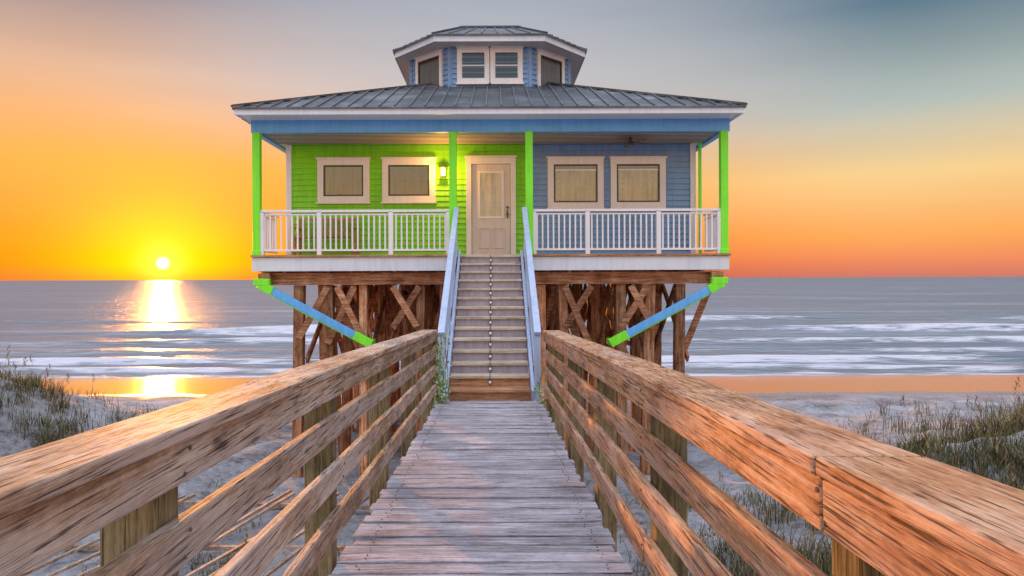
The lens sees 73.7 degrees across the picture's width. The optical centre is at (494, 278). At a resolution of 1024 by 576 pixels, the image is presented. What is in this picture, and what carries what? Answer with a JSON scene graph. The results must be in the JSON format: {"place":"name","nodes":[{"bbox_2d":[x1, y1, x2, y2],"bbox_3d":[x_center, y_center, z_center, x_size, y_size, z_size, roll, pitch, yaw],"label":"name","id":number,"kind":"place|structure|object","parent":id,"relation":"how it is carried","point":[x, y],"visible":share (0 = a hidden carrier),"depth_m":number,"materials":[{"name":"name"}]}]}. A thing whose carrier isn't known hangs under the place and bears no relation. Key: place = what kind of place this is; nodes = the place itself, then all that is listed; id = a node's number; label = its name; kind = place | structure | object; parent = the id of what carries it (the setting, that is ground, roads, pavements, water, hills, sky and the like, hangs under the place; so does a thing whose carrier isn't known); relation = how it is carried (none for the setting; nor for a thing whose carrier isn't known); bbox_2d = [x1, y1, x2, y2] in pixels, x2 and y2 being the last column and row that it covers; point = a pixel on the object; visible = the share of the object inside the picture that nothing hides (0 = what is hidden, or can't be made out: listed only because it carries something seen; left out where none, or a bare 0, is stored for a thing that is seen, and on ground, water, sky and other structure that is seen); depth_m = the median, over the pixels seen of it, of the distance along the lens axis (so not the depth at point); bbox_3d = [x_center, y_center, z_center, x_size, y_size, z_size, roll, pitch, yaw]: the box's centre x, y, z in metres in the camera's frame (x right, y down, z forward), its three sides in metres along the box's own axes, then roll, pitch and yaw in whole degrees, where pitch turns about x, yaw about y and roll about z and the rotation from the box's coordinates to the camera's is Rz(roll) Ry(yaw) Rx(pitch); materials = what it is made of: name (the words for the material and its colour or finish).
{"place":"outdoors","nodes":[
{"label":"outdoors","id":0,"kind":"place"},
{"bbox_2d":[251,119,729,152],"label":"porch ceiling","id":1,"kind":"structure","parent":0,"point":[280,134],"depth_m":13.97,"materials":[{"name":"blue wood"}]},
{"bbox_2d":[609,137,649,146],"bbox_3d":[2.940,-2.956,14.777,0.887,0.170,0.847,0,0,0],"label":"ceiling fan","id":2,"kind":"object","parent":1,"relation":"hanging from","point":[630,142],"visible":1,"depth_m":14.72,"materials":[{"name":"metal"}]},
{"bbox_2d":[0,277,1023,378],"bbox_3d":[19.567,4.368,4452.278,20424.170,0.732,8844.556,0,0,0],"label":"sea","id":3,"kind":"structure","parent":0,"point":[745,327],"depth_m":60.96,"materials":[{"name":"liquid"}]},
{"bbox_2d":[0,374,1023,575],"bbox_3d":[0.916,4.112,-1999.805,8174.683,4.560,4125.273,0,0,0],"label":"sand beach","id":4,"kind":"structure","parent":0,"point":[828,399],"depth_m":16.62,"materials":[{"name":"beige sand"}]},
{"bbox_2d":[0,345,344,575],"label":"beach grass","id":5,"kind":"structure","parent":4,"relation":"on","point":[29,383],"depth_m":13.91,"materials":[{"name":"green plant"}]},
{"bbox_2d":[18,489,368,575],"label":"scattered dry stalks","id":6,"kind":"object","parent":4,"relation":"on","point":[269,505],"visible":0.41,"depth_m":10.16,"materials":[{"name":"brown plant"}]},
{"bbox_2d":[328,401,632,575],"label":"wooden boardwalk","id":7,"kind":"structure","parent":4,"relation":"on","point":[486,488],"depth_m":4.53,"materials":[{"name":"grey wood"}]},
{"bbox_2d":[0,330,436,575],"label":"wooden railing","id":8,"kind":"object","parent":7,"relation":"attached to","point":[116,484],"visible":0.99,"depth_m":2.04,"materials":[{"name":"brown wood"}]},
{"bbox_2d":[543,330,1023,575],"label":"wooden railing","id":9,"kind":"object","parent":7,"relation":"attached to","point":[870,506],"visible":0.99,"depth_m":1.81,"materials":[{"name":"brown wood"}]},
{"bbox_2d":[291,284,684,477],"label":"pilings","id":10,"kind":"object","parent":4,"relation":"on","point":[639,415],"visible":0.07,"depth_m":14.17,"materials":[{"name":"brown wood"}]},
{"bbox_2d":[261,259,719,284],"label":"floor beams","id":11,"kind":"structure","parent":10,"relation":"on","point":[438,277],"depth_m":14.08,"materials":[{"name":"brown wood"}]},
{"bbox_2d":[250,253,730,271],"bbox_3d":[-0.076,-0.325,18.420,9.750,0.330,9.160,0,0,0],"label":"deck edge","id":12,"kind":"object","parent":11,"relation":"on","point":[687,261],"visible":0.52,"depth_m":13.88,"materials":[{"name":"paint"}]},
{"bbox_2d":[293,218,358,254],"bbox_3d":[-3.679,-0.911,14.980,1.350,0.870,0.460,0,0,0],"label":"porch bench","id":13,"kind":"object","parent":12,"relation":"on","point":[328,236],"visible":0.59,"depth_m":15.16,"materials":[{"name":"orange wood"}]},
{"bbox_2d":[465,155,516,254],"bbox_3d":[-0.076,-1.625,15.395,1.180,2.270,0.130,0,0,0],"label":"front door","id":14,"kind":"structure","parent":12,"relation":"on","point":[491,199],"depth_m":15.39,"materials":[{"name":"paint"}]},
{"bbox_2d":[252,131,729,254],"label":"porch posts","id":15,"kind":"object","parent":12,"relation":"on","point":[257,173],"visible":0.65,"depth_m":13.93,"materials":[{"name":"green wood"}]},
{"bbox_2d":[234,107,743,124],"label":"eaves","id":16,"kind":"object","parent":15,"relation":"on","point":[249,115],"visible":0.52,"depth_m":13.40,"materials":[{"name":"paint"}]},
{"bbox_2d":[230,82,747,109],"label":"metal roof","id":17,"kind":"structure","parent":16,"relation":"on","point":[552,95],"depth_m":14.26,"materials":[{"name":"grey metal"}]},
{"bbox_2d":[409,47,570,86],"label":"cupola walls","id":18,"kind":"structure","parent":17,"relation":"on","point":[450,66],"depth_m":16.47,"materials":[{"name":"blue wood"}]},
{"bbox_2d":[414,49,443,85],"bbox_3d":[-1.631,-5.079,16.951,1.040,1.000,0.105,0,0,44],"label":"cupola window","id":19,"kind":"structure","parent":18,"relation":"in","point":[428,67],"depth_m":16.93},
{"bbox_2d":[456,46,489,84],"bbox_3d":[-0.510,-5.128,16.433,0.840,0.930,0.105,0,0,0],"label":"cupola window","id":20,"kind":"structure","parent":18,"relation":"in","point":[472,51],"depth_m":16.43,"materials":[{"name":"white wood"}]},
{"bbox_2d":[392,25,587,55],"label":"cupola roof","id":21,"kind":"structure","parent":18,"relation":"on","point":[495,30],"depth_m":16.54,"materials":[{"name":"grey metal"}]},
{"bbox_2d":[395,35,584,84],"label":"cupola eaves","id":22,"kind":"object","parent":21,"relation":"attached to","point":[575,56],"visible":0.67,"depth_m":16.35,"materials":[{"name":"white wood"}]},
{"bbox_2d":[489,46,523,84],"bbox_3d":[0.290,-5.131,16.433,0.840,0.930,0.105,0,0,0],"label":"cupola window","id":23,"kind":"structure","parent":18,"relation":"in","point":[506,51],"depth_m":16.43,"materials":[{"name":"white wood"}]},
{"bbox_2d":[535,48,565,85],"bbox_3d":[1.412,-5.090,16.951,1.040,1.000,0.105,0,0,-44],"label":"cupola window","id":24,"kind":"structure","parent":18,"relation":"in","point":[550,66],"depth_m":16.92,"materials":[{"name":"white wood"}]},
{"bbox_2d":[260,208,720,254],"bbox_3d":[-0.079,-0.952,14.602,9.660,0.925,1.295,0,0,0],"label":"porch railing","id":25,"kind":"object","parent":15,"relation":"attached to","point":[268,234],"visible":0.89,"depth_m":13.98,"materials":[{"name":"white wood"}]},
{"bbox_2d":[286,143,695,254],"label":"corner boards","id":26,"kind":"object","parent":12,"relation":"on","point":[289,176],"visible":0.43,"depth_m":15.39,"materials":[{"name":"white paint"}]},
{"bbox_2d":[253,272,727,346],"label":"painted braces","id":27,"kind":"object","parent":11,"relation":"attached to","point":[717,281],"visible":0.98,"depth_m":13.75,"materials":[{"name":"blue paint"}]},
{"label":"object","id":28,"kind":"object","parent":11,"relation":"on","visible":0},
{"bbox_2d":[292,143,689,254],"bbox_3d":[-0.077,-1.770,19.130,9.150,2.540,7.430,0,0,0],"label":"siding","id":29,"kind":"object","parent":28,"relation":"attached to","point":[304,178],"visible":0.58,"depth_m":15.43,"materials":[{"name":"green wood"}]},
{"bbox_2d":[315,157,370,203],"bbox_3d":[-3.404,-2.202,15.387,1.230,1.040,0.105,0,0,0],"label":"window","id":30,"kind":"structure","parent":29,"relation":"attached to","point":[347,186],"depth_m":15.38,"materials":[{"name":"paint"}]},
{"bbox_2d":[380,157,436,203],"bbox_3d":[-1.929,-2.208,15.387,1.260,1.040,0.105,0,0,0],"label":"window","id":31,"kind":"structure","parent":29,"relation":"attached to","point":[405,186],"depth_m":15.38,"materials":[{"name":"paint"}]},
{"bbox_2d":[439,164,446,176],"bbox_3d":[-1.149,-2.416,15.305,0.180,0.280,0.230,0,0,0],"label":"porch lantern","id":32,"kind":"object","parent":29,"relation":"attached to","point":[443,167],"visible":1,"depth_m":15.24,"materials":[{"name":"glass"}]},
{"bbox_2d":[546,156,604,208],"bbox_3d":[1.832,-2.142,15.387,1.320,1.200,0.105,0,0,0],"label":"window","id":33,"kind":"structure","parent":29,"relation":"attached to","point":[581,179],"depth_m":15.39,"materials":[{"name":"paint"}]},
{"bbox_2d":[609,156,667,208],"bbox_3d":[3.242,-2.147,15.387,1.300,1.200,0.105,0,0,0],"label":"window","id":34,"kind":"structure","parent":29,"relation":"attached to","point":[630,188],"depth_m":15.39,"materials":[{"name":"paint"}]},
{"bbox_2d":[296,284,710,362],"bbox_3d":[0.254,1.225,18.375,8.722,2.574,8.755,0,0,0],"label":"cross bracing","id":35,"kind":"object","parent":10,"relation":"attached to","point":[346,315],"visible":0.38,"depth_m":14.44,"materials":[{"name":"brown wood"}]},
{"bbox_2d":[438,207,540,400],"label":"wooden staircase","id":36,"kind":"structure","parent":4,"relation":"on","point":[492,329],"depth_m":11.20,"materials":[{"name":"beige wood"}]},
{"bbox_2d":[432,334,547,408],"bbox_3d":[-0.068,1.341,9.637,1.830,1.124,0.477,0,0,0],"label":"climbing vine","id":37,"kind":"object","parent":36,"relation":"attached to","point":[441,396],"visible":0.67,"depth_m":9.58,"materials":[{"name":"green plant"}]},
{"bbox_2d":[594,377,1023,575],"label":"beach grass","id":38,"kind":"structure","parent":4,"relation":"on","point":[977,431],"depth_m":10.04,"materials":[{"name":"green plant"}]},
{"bbox_2d":[0,0,1023,280],"label":"sky","id":39,"kind":"structure","parent":0,"point":[872,138],"materials":[{"name":"orange"}]}
]}

